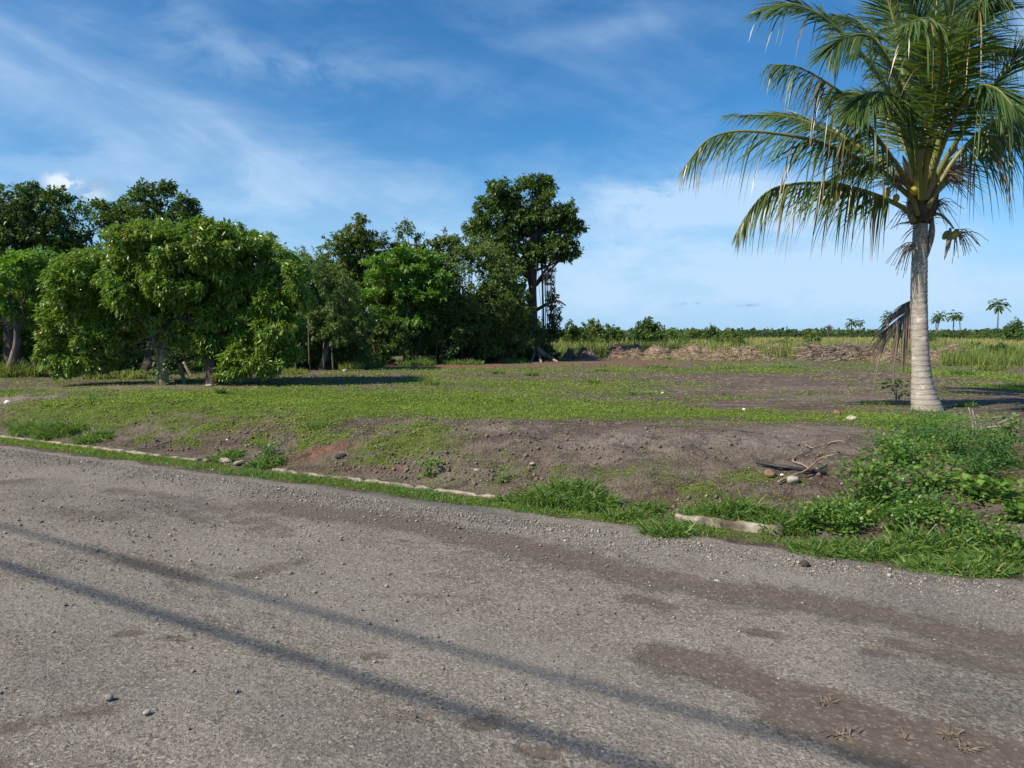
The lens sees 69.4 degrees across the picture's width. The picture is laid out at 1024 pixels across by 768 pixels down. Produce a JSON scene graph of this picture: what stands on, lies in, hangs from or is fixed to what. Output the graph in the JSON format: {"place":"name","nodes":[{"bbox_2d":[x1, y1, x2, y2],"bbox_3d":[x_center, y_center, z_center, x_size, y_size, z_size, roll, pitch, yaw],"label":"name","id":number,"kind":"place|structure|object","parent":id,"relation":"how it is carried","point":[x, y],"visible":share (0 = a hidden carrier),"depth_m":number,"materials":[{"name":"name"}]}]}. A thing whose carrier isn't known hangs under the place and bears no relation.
{"place":"outdoors","nodes":[
{"label":"outdoors","id":0,"kind":"place"},
{"bbox_2d":[0,446,1023,767],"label":"road","id":1,"kind":"structure","parent":0,"point":[848,650],"depth_m":3.91,"materials":[{"name":"asphalt"}]},
{"bbox_2d":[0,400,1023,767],"bbox_3d":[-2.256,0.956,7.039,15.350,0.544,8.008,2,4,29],"label":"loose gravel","id":2,"kind":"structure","parent":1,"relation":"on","point":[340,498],"depth_m":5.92,"materials":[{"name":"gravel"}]},
{"bbox_2d":[818,725,862,743],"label":"dried weed","id":3,"kind":"object","parent":1,"relation":"on","point":[836,732],"visible":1,"depth_m":3.03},
{"bbox_2d":[0,340,1023,580],"bbox_3d":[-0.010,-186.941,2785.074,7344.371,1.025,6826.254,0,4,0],"label":"ground","id":4,"kind":"structure","parent":0,"point":[763,433],"depth_m":9.80,"materials":[{"name":"green soil"}]},
{"bbox_2d":[0,357,31,377],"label":"grass clump","id":5,"kind":"object","parent":4,"relation":"on","point":[9,372],"visible":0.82,"depth_m":21.06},
{"bbox_2d":[1,417,54,437],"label":"grass clump","id":6,"kind":"object","parent":4,"relation":"on","point":[14,431],"visible":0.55,"depth_m":11.78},
{"bbox_2d":[13,355,51,377],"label":"grass clump","id":7,"kind":"object","parent":4,"relation":"on","point":[32,372],"visible":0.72,"depth_m":21.18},
{"bbox_2d":[0,243,67,369],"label":"broadleaf tree","id":8,"kind":"object","parent":4,"relation":"on","point":[25,267],"visible":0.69,"depth_m":20.99,"materials":[{"name":"green plant"}]},
{"bbox_2d":[1,315,73,366],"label":"understory shrub","id":9,"kind":"object","parent":4,"relation":"on","point":[29,350],"visible":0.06,"depth_m":26.06,"materials":[{"name":"green plant"}]},
{"bbox_2d":[0,314,92,360],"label":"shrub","id":10,"kind":"object","parent":4,"relation":"on","point":[23,343],"depth_m":32.53,"materials":[{"name":"green plant"}]},
{"bbox_2d":[0,180,101,366],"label":"broadleaf tree","id":11,"kind":"object","parent":4,"relation":"on","point":[18,226],"visible":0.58,"depth_m":24.32,"materials":[{"name":"green plant"}]},
{"bbox_2d":[18,409,95,441],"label":"grass clump","id":12,"kind":"object","parent":4,"relation":"on","point":[50,430],"visible":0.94,"depth_m":11.45,"materials":[{"name":"plant"}]},
{"bbox_2d":[65,426,120,444],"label":"grass clump","id":13,"kind":"object","parent":4,"relation":"on","point":[96,436],"visible":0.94,"depth_m":10.97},
{"bbox_2d":[0,435,201,460],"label":"concrete kerb","id":14,"kind":"structure","parent":4,"relation":"on","point":[104,448],"depth_m":10.52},
{"bbox_2d":[112,326,147,369],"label":"understory shrub","id":15,"kind":"object","parent":4,"relation":"on","point":[139,357],"visible":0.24,"depth_m":25.84,"materials":[{"name":"green plant"}]},
{"bbox_2d":[115,370,152,379],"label":"grass clump","id":16,"kind":"object","parent":4,"relation":"on","point":[134,375],"visible":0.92,"depth_m":20.71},
{"bbox_2d":[82,177,208,370],"bbox_3d":[-12.493,-3.690,25.851,4.174,6.830,3.730,0,4,0],"label":"broadleaf tree","id":17,"kind":"object","parent":4,"relation":"on","point":[123,209],"visible":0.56,"depth_m":24.96,"materials":[{"name":"green plant"}]},
{"bbox_2d":[116,313,191,384],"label":"bare trunk tree","id":18,"kind":"object","parent":4,"relation":"on","point":[161,356],"visible":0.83,"depth_m":17.97,"materials":[{"name":"green plant"}]},
{"bbox_2d":[28,213,316,385],"bbox_3d":[-8.121,-1.936,18.227,6.862,4.202,3.408,0,4,0],"label":"mango tree","id":19,"kind":"object","parent":4,"relation":"on","point":[207,282],"visible":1,"depth_m":17.44,"materials":[{"name":"green plant"}]},
{"bbox_2d":[150,340,205,371],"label":"understory shrub","id":20,"kind":"object","parent":4,"relation":"on","point":[191,365],"visible":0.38,"depth_m":24.72,"materials":[{"name":"green plant"}]},
{"bbox_2d":[204,444,248,463],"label":"grass clump","id":21,"kind":"object","parent":4,"relation":"on","point":[236,453],"visible":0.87,"depth_m":9.52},
{"bbox_2d":[236,450,287,469],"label":"grass clump","id":22,"kind":"object","parent":4,"relation":"on","point":[272,461],"visible":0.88,"depth_m":9.10,"materials":[{"name":"plant"}]},
{"bbox_2d":[285,275,322,368],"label":"understory shrub","id":23,"kind":"object","parent":4,"relation":"on","point":[312,337],"visible":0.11,"depth_m":25.34,"materials":[{"name":"green plant"}]},
{"bbox_2d":[301,327,331,367],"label":"understory shrub","id":24,"kind":"object","parent":4,"relation":"on","point":[315,362],"visible":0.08,"depth_m":27.76,"materials":[{"name":"green plant"}]},
{"bbox_2d":[303,418,336,430],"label":"grass clump","id":25,"kind":"object","parent":4,"relation":"on","point":[317,425],"visible":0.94,"depth_m":10.28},
{"bbox_2d":[294,245,365,369],"bbox_3d":[-6.811,-2.546,25.889,3.444,4.517,3.799,0,4,0],"label":"feathery tree","id":26,"kind":"object","parent":4,"relation":"on","point":[330,309],"visible":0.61,"depth_m":25.06,"materials":[{"name":"green plant"}]},
{"bbox_2d":[310,310,379,369],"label":"understory shrub","id":27,"kind":"object","parent":4,"relation":"on","point":[341,353],"visible":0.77,"depth_m":26.02,"materials":[{"name":"green plant"}]},
{"bbox_2d":[337,358,365,370],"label":"grass clump","id":28,"kind":"object","parent":4,"relation":"on","point":[352,365],"visible":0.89,"depth_m":25.26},
{"bbox_2d":[311,211,404,335],"bbox_3d":[-6.557,-4.119,32.867,4.707,6.669,4.742,0,4,0],"label":"broadleaf tree","id":29,"kind":"object","parent":4,"relation":"on","point":[359,240],"visible":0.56,"depth_m":31.67,"materials":[{"name":"green plant"}]},
{"bbox_2d":[368,336,400,363],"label":"understory shrub","id":30,"kind":"object","parent":4,"relation":"on","point":[384,357],"visible":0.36,"depth_m":30.86,"materials":[{"name":"green plant"}]},
{"bbox_2d":[272,468,502,497],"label":"concrete kerb","id":31,"kind":"structure","parent":4,"relation":"on","point":[389,483],"depth_m":8.05,"materials":[{"name":"concrete"}]},
{"bbox_2d":[357,304,419,362],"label":"understory shrub","id":32,"kind":"object","parent":4,"relation":"on","point":[397,336],"visible":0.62,"depth_m":29.43,"materials":[{"name":"green plant"}]},
{"bbox_2d":[349,241,457,360],"bbox_3d":[-4.630,-3.279,31.195,4.554,5.154,4.073,-1,4,-17],"label":"almond tree","id":33,"kind":"object","parent":4,"relation":"on","point":[420,286],"visible":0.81,"depth_m":30.11,"materials":[{"name":"green plant"}]},
{"bbox_2d":[396,354,436,365],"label":"grass clump","id":34,"kind":"object","parent":4,"relation":"on","point":[415,361],"visible":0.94,"depth_m":29.01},
{"bbox_2d":[382,217,461,360],"bbox_3d":[-3.972,-4.116,33.171,3.666,6.636,3.791,0,4,0],"label":"broadleaf tree","id":35,"kind":"object","parent":4,"relation":"on","point":[435,243],"visible":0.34,"depth_m":32.60,"materials":[{"name":"green plant"}]},
{"bbox_2d":[398,333,458,362],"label":"understory shrub","id":36,"kind":"object","parent":4,"relation":"on","point":[431,351],"visible":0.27,"depth_m":33.02,"materials":[{"name":"green plant"}]},
{"bbox_2d":[402,297,455,357],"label":"understory shrub","id":37,"kind":"object","parent":4,"relation":"on","point":[429,311],"visible":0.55,"depth_m":30.80,"materials":[{"name":"green plant"}]},
{"bbox_2d":[416,454,444,477],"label":"weed plant","id":38,"kind":"object","parent":4,"relation":"on","point":[429,471],"visible":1,"depth_m":8.15,"materials":[{"name":"green plant"}]},
{"bbox_2d":[427,284,477,360],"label":"understory shrub","id":39,"kind":"object","parent":4,"relation":"on","point":[458,328],"visible":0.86,"depth_m":30.93,"materials":[{"name":"green plant"}]},
{"bbox_2d":[443,357,483,364],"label":"grass clump","id":40,"kind":"object","parent":4,"relation":"on","point":[463,362],"visible":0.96,"depth_m":30.23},
{"bbox_2d":[433,306,498,359],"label":"understory shrub","id":41,"kind":"object","parent":4,"relation":"on","point":[483,352],"visible":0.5,"depth_m":32.15,"materials":[{"name":"green plant"}]},
{"bbox_2d":[430,232,535,360],"bbox_3d":[-1.730,-3.765,33.112,5.693,6.001,4.402,0,4,0],"label":"broadleaf tree","id":42,"kind":"object","parent":4,"relation":"on","point":[495,282],"visible":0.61,"depth_m":32.46,"materials":[{"name":"green plant"}]},
{"bbox_2d":[483,491,523,504],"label":"grass clump","id":43,"kind":"object","parent":4,"relation":"on","point":[500,499],"visible":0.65,"depth_m":7.21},
{"bbox_2d":[481,299,537,362],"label":"understory shrub","id":44,"kind":"object","parent":4,"relation":"on","point":[506,345],"visible":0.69,"depth_m":32.81,"materials":[{"name":"green plant"}]},
{"bbox_2d":[0,356,1023,533],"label":"ground cover","id":45,"kind":"object","parent":4,"relation":"on","point":[184,395],"visible":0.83,"depth_m":13.10,"materials":[{"name":"plant"}]},
{"bbox_2d":[0,435,1023,579],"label":"verge grass","id":46,"kind":"structure","parent":4,"relation":"on","point":[425,492],"depth_m":7.70,"materials":[{"name":"plant"}]},
{"bbox_2d":[0,371,1023,501],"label":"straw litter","id":47,"kind":"object","parent":4,"relation":"on","point":[590,405],"visible":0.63,"depth_m":15.24,"materials":[{"name":"plant"}]},
{"bbox_2d":[460,172,589,362],"bbox_3d":[0.740,-5.513,35.583,6.930,9.088,5.561,4,5,44],"label":"fig tree","id":48,"kind":"object","parent":4,"relation":"on","point":[515,224],"visible":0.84,"depth_m":34.66,"materials":[{"name":"green plant"}]},
{"bbox_2d":[497,312,552,360],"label":"understory shrub","id":49,"kind":"object","parent":4,"relation":"on","point":[537,337],"visible":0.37,"depth_m":34.16,"materials":[{"name":"green plant"}]},
{"bbox_2d":[66,385,1023,546],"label":"soil crumbs","id":50,"kind":"object","parent":4,"relation":"on","point":[474,483],"visible":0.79,"depth_m":8.64,"materials":[{"name":"soil"}]},
{"bbox_2d":[535,256,565,359],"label":"vine covered shrub","id":51,"kind":"object","parent":4,"relation":"on","point":[551,352],"visible":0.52,"depth_m":36.19,"materials":[{"name":"green plant"}]},
{"bbox_2d":[505,469,617,511],"bbox_3d":[0.484,1.089,7.185,1.172,0.510,0.841,0,4,0],"label":"grass clump","id":52,"kind":"object","parent":4,"relation":"on","point":[549,494],"visible":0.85,"depth_m":7.13,"materials":[{"name":"plant"}]},
{"bbox_2d":[562,319,590,345],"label":"shrub","id":53,"kind":"object","parent":4,"relation":"on","point":[576,332],"visible":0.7,"depth_m":54.75,"materials":[{"name":"green plant"}]},
{"bbox_2d":[572,348,608,359],"bbox_3d":[4.010,-1.470,36.434,2.360,0.847,2.039,0,4,0],"label":"soil heap","id":54,"kind":"object","parent":4,"relation":"on","point":[583,353],"visible":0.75,"depth_m":36.11,"materials":[{"name":"soil"}]},
{"bbox_2d":[556,484,626,513],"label":"grass clump","id":55,"kind":"object","parent":4,"relation":"on","point":[601,500],"visible":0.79,"depth_m":6.91,"materials":[{"name":"plant"}]},
{"bbox_2d":[579,318,612,345],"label":"shrub","id":56,"kind":"object","parent":4,"relation":"on","point":[596,332],"visible":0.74,"depth_m":57.72,"materials":[{"name":"green plant"}]},
{"bbox_2d":[605,323,627,342],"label":"shrub","id":57,"kind":"object","parent":4,"relation":"on","point":[618,332],"visible":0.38,"depth_m":59.78,"materials":[{"name":"green plant"}]},
{"bbox_2d":[599,343,646,359],"bbox_3d":[5.760,-1.607,37.184,3.972,1.024,3.174,0,4,0],"label":"soil heap","id":58,"kind":"object","parent":4,"relation":"on","point":[619,351],"visible":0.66,"depth_m":36.61,"materials":[{"name":"soil"}]},
{"bbox_2d":[597,501,655,522],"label":"grass clump","id":59,"kind":"object","parent":4,"relation":"on","point":[621,515],"visible":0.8,"depth_m":6.59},
{"bbox_2d":[620,498,672,517],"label":"grass clump","id":60,"kind":"object","parent":4,"relation":"on","point":[654,506],"visible":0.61,"depth_m":6.75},
{"bbox_2d":[626,316,667,343],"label":"shrub","id":61,"kind":"object","parent":4,"relation":"on","point":[647,328],"visible":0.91,"depth_m":57.55,"materials":[{"name":"green plant"}]},
{"bbox_2d":[632,511,701,540],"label":"grass clump","id":62,"kind":"object","parent":4,"relation":"on","point":[663,530],"visible":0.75,"depth_m":6.04,"materials":[{"name":"plant"}]},
{"bbox_2d":[637,341,709,359],"bbox_3d":[8.177,-1.646,36.671,4.676,1.200,3.193,0,4,0],"label":"soil heap","id":63,"kind":"object","parent":4,"relation":"on","point":[657,352],"visible":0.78,"depth_m":36.23,"materials":[{"name":"soil"}]},
{"bbox_2d":[662,327,688,340],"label":"shrub","id":64,"kind":"object","parent":4,"relation":"on","point":[673,333],"visible":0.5,"depth_m":84.76,"materials":[{"name":"green plant"}]},
{"bbox_2d":[665,502,712,522],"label":"grass clump","id":65,"kind":"object","parent":4,"relation":"on","point":[688,513],"visible":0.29,"depth_m":6.56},
{"bbox_2d":[675,513,784,535],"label":"concrete kerb","id":66,"kind":"structure","parent":4,"relation":"on","point":[748,526],"depth_m":6.23,"materials":[{"name":"concrete"}]},
{"bbox_2d":[683,342,779,360],"bbox_3d":[10.431,-1.513,35.168,5.048,1.148,3.210,0,4,0],"label":"soil heap","id":67,"kind":"object","parent":4,"relation":"on","point":[745,353],"visible":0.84,"depth_m":34.57,"materials":[{"name":"soil"}]},
{"bbox_2d":[687,485,783,530],"bbox_3d":[1.956,1.111,6.478,0.865,0.476,0.660,0,4,0],"label":"grass clump","id":68,"kind":"object","parent":4,"relation":"on","point":[725,509],"visible":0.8,"depth_m":6.43,"materials":[{"name":"plant"}]},
{"bbox_2d":[735,502,794,523],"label":"grass clump","id":69,"kind":"object","parent":4,"relation":"on","point":[768,513],"visible":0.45,"depth_m":6.32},
{"bbox_2d":[558,326,1004,334],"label":"distant wood","id":70,"kind":"object","parent":4,"relation":"on","point":[823,330],"visible":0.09,"depth_m":238.14,"materials":[{"name":"green plant"}]},
{"bbox_2d":[545,335,1023,354],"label":"meadow grass","id":71,"kind":"structure","parent":4,"relation":"on","point":[757,340],"depth_m":65.18,"materials":[{"name":"plant"}]},
{"bbox_2d":[750,504,823,538],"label":"grass clump","id":72,"kind":"object","parent":4,"relation":"on","point":[791,527],"visible":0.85,"depth_m":6.10,"materials":[{"name":"plant"}]},
{"bbox_2d":[756,461,826,474],"bbox_3d":[2.783,0.846,7.409,0.678,0.084,0.135,2,4,29],"label":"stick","id":73,"kind":"object","parent":4,"relation":"on","point":[791,467],"visible":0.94,"depth_m":7.35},
{"bbox_2d":[785,493,851,536],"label":"weed plant","id":74,"kind":"object","parent":4,"relation":"on","point":[819,509],"visible":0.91,"depth_m":6.10,"materials":[{"name":"green plant"}]},
{"bbox_2d":[776,340,873,360],"bbox_3d":[16.016,-1.550,35.596,5.950,1.200,3.710,0,4,0],"label":"brush heap","id":75,"kind":"object","parent":4,"relation":"on","point":[822,352],"visible":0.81,"depth_m":35.01,"materials":[{"name":"plant"}]},
{"bbox_2d":[811,491,874,537],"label":"weed plant","id":76,"kind":"object","parent":4,"relation":"on","point":[847,525],"visible":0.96,"depth_m":6.02,"materials":[{"name":"green plant"}]},
{"bbox_2d":[785,531,911,563],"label":"grass clump","id":77,"kind":"object","parent":4,"relation":"on","point":[816,549],"visible":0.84,"depth_m":5.52,"materials":[{"name":"plant"}]},
{"bbox_2d":[676,0,1023,411],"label":"coconut palm","id":78,"kind":"object","parent":4,"relation":"on","point":[947,57],"visible":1,"depth_m":11.33,"materials":[{"name":"green plant"}]},
{"bbox_2d":[815,486,896,525],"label":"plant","id":79,"kind":"object","parent":4,"relation":"on","point":[865,505],"visible":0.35,"depth_m":6.35,"materials":[{"name":"plant"}]},
{"bbox_2d":[817,438,938,507],"bbox_3d":[3.232,0.829,6.590,0.899,0.635,0.810,0,4,0],"label":"weed plant","id":80,"kind":"object","parent":4,"relation":"on","point":[877,473],"visible":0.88,"depth_m":6.58,"materials":[{"name":"green plant"}]},
{"bbox_2d":[856,340,911,361],"bbox_3d":[17.425,-1.438,34.006,2.996,1.195,3.109,0,4,0],"label":"brush heap","id":81,"kind":"object","parent":4,"relation":"on","point":[885,356],"visible":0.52,"depth_m":33.65,"materials":[{"name":"plant"}]},
{"bbox_2d":[837,412,933,426],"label":"weed plant","id":82,"kind":"object","parent":4,"relation":"on","point":[884,416],"visible":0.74,"depth_m":10.16,"materials":[{"name":"green plant"}]},
{"bbox_2d":[876,378,910,403],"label":"sapling","id":83,"kind":"object","parent":4,"relation":"on","point":[896,386],"visible":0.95,"depth_m":13.38,"materials":[{"name":"green plant"}]},
{"bbox_2d":[859,420,937,464],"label":"weed plant","id":84,"kind":"object","parent":4,"relation":"on","point":[891,437],"visible":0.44,"depth_m":7.76,"materials":[{"name":"green plant"}]},
{"bbox_2d":[866,491,946,535],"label":"weed plant","id":85,"kind":"object","parent":4,"relation":"on","point":[899,515],"visible":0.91,"depth_m":5.96,"materials":[{"name":"green plant"}]},
{"bbox_2d":[856,431,967,474],"bbox_3d":[3.995,0.668,7.414,1.030,0.402,0.727,2,4,26],"label":"weed plant","id":86,"kind":"object","parent":4,"relation":"on","point":[903,456],"visible":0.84,"depth_m":7.42,"materials":[{"name":"green plant"}]},
{"bbox_2d":[869,475,982,524],"bbox_3d":[3.492,0.996,6.221,0.842,0.377,0.719,1,4,18],"label":"weed plant","id":87,"kind":"object","parent":4,"relation":"on","point":[932,499],"visible":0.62,"depth_m":6.24,"materials":[{"name":"green plant"}]},
{"bbox_2d":[888,404,963,417],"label":"weed plant","id":88,"kind":"object","parent":4,"relation":"on","point":[929,412],"visible":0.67,"depth_m":11.00,"materials":[{"name":"green plant"}]},
{"bbox_2d":[883,409,970,440],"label":"weed plant","id":89,"kind":"object","parent":4,"relation":"on","point":[925,429],"visible":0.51,"depth_m":8.81,"materials":[{"name":"green plant"}]},
{"bbox_2d":[861,514,994,556],"bbox_3d":[3.142,1.220,5.620,0.963,0.376,0.670,0,4,0],"label":"grass clump","id":90,"kind":"object","parent":4,"relation":"on","point":[932,542],"visible":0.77,"depth_m":5.58,"materials":[{"name":"plant"}]},
{"bbox_2d":[875,451,982,494],"bbox_3d":[3.843,0.826,6.796,0.885,0.372,0.611,0,4,0],"label":"weed plant","id":91,"kind":"object","parent":4,"relation":"on","point":[930,481],"visible":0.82,"depth_m":6.76,"materials":[{"name":"green plant"}]},
{"bbox_2d":[906,340,983,361],"bbox_3d":[19.775,-1.461,34.382,5.626,1.223,3.645,0,4,0],"label":"brush heap","id":92,"kind":"object","parent":4,"relation":"on","point":[934,355],"visible":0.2,"depth_m":34.11,"materials":[{"name":"plant"}]},
{"bbox_2d":[873,398,1020,459],"bbox_3d":[4.630,0.479,8.037,1.368,0.642,1.321,-2,4,-23],"label":"weed plant","id":93,"kind":"object","parent":4,"relation":"on","point":[946,434],"visible":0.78,"depth_m":7.96,"materials":[{"name":"green plant"}]},
{"bbox_2d":[886,549,1022,580],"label":"grass clump","id":94,"kind":"object","parent":4,"relation":"on","point":[966,567],"visible":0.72,"depth_m":5.13,"materials":[{"name":"plant"}]},
{"bbox_2d":[916,498,997,536],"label":"weed plant","id":95,"kind":"object","parent":4,"relation":"on","point":[954,513],"visible":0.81,"depth_m":5.96,"materials":[{"name":"green plant"}]},
{"bbox_2d":[946,472,981,500],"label":"weed plant","id":96,"kind":"object","parent":4,"relation":"on","point":[971,496],"visible":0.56,"depth_m":6.61,"materials":[{"name":"green plant"}]},
{"bbox_2d":[929,515,1023,549],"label":"weed plant","id":97,"kind":"object","parent":4,"relation":"on","point":[997,526],"visible":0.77,"depth_m":5.59,"materials":[{"name":"green plant"}]},
{"bbox_2d":[938,340,1023,365],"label":"meadow grass","id":98,"kind":"structure","parent":4,"relation":"on","point":[970,358],"depth_m":29.76,"materials":[{"name":"plant"}]},
{"bbox_2d":[939,408,1023,471],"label":"weed plant","id":99,"kind":"object","parent":4,"relation":"on","point":[994,444],"visible":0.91,"depth_m":7.42,"materials":[{"name":"green plant"}]},
{"bbox_2d":[942,447,1023,479],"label":"weed plant","id":100,"kind":"object","parent":4,"relation":"on","point":[978,466],"visible":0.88,"depth_m":6.95,"materials":[{"name":"green plant"}]},
{"bbox_2d":[945,470,1023,506],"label":"weed plant","id":101,"kind":"object","parent":4,"relation":"on","point":[1002,485],"visible":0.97,"depth_m":6.37,"materials":[{"name":"green plant"}]},
{"bbox_2d":[966,539,1023,567],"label":"grass clump","id":102,"kind":"object","parent":4,"relation":"on","point":[1011,555],"visible":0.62,"depth_m":5.33,"materials":[{"name":"plant"}]},
{"bbox_2d":[986,298,1010,328],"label":"coconut palm","id":103,"kind":"object","parent":4,"relation":"on","point":[998,308],"visible":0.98,"depth_m":188.86,"materials":[{"name":"green plant"}]},
{"bbox_2d":[989,529,1023,550],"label":"weed plant","id":104,"kind":"object","parent":4,"relation":"on","point":[1008,539],"visible":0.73,"depth_m":5.51,"materials":[{"name":"green plant"}]},
{"bbox_2d":[992,495,1023,523],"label":"weed plant","id":105,"kind":"object","parent":4,"relation":"on","point":[1018,507],"visible":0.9,"depth_m":6.04,"materials":[{"name":"green plant"}]},
{"bbox_2d":[992,411,1023,446],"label":"weed plant","id":106,"kind":"object","parent":4,"relation":"on","point":[1011,425],"visible":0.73,"depth_m":8.05,"materials":[{"name":"green plant"}]},
{"bbox_2d":[996,317,1023,342],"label":"shrub","id":107,"kind":"object","parent":4,"relation":"on","point":[1009,332],"visible":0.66,"depth_m":74.84,"materials":[{"name":"green plant"}]},
{"bbox_2d":[0,0,1023,330],"label":"sky","id":108,"kind":"structure","parent":0,"point":[292,119],"materials":[{"name":"blue"}]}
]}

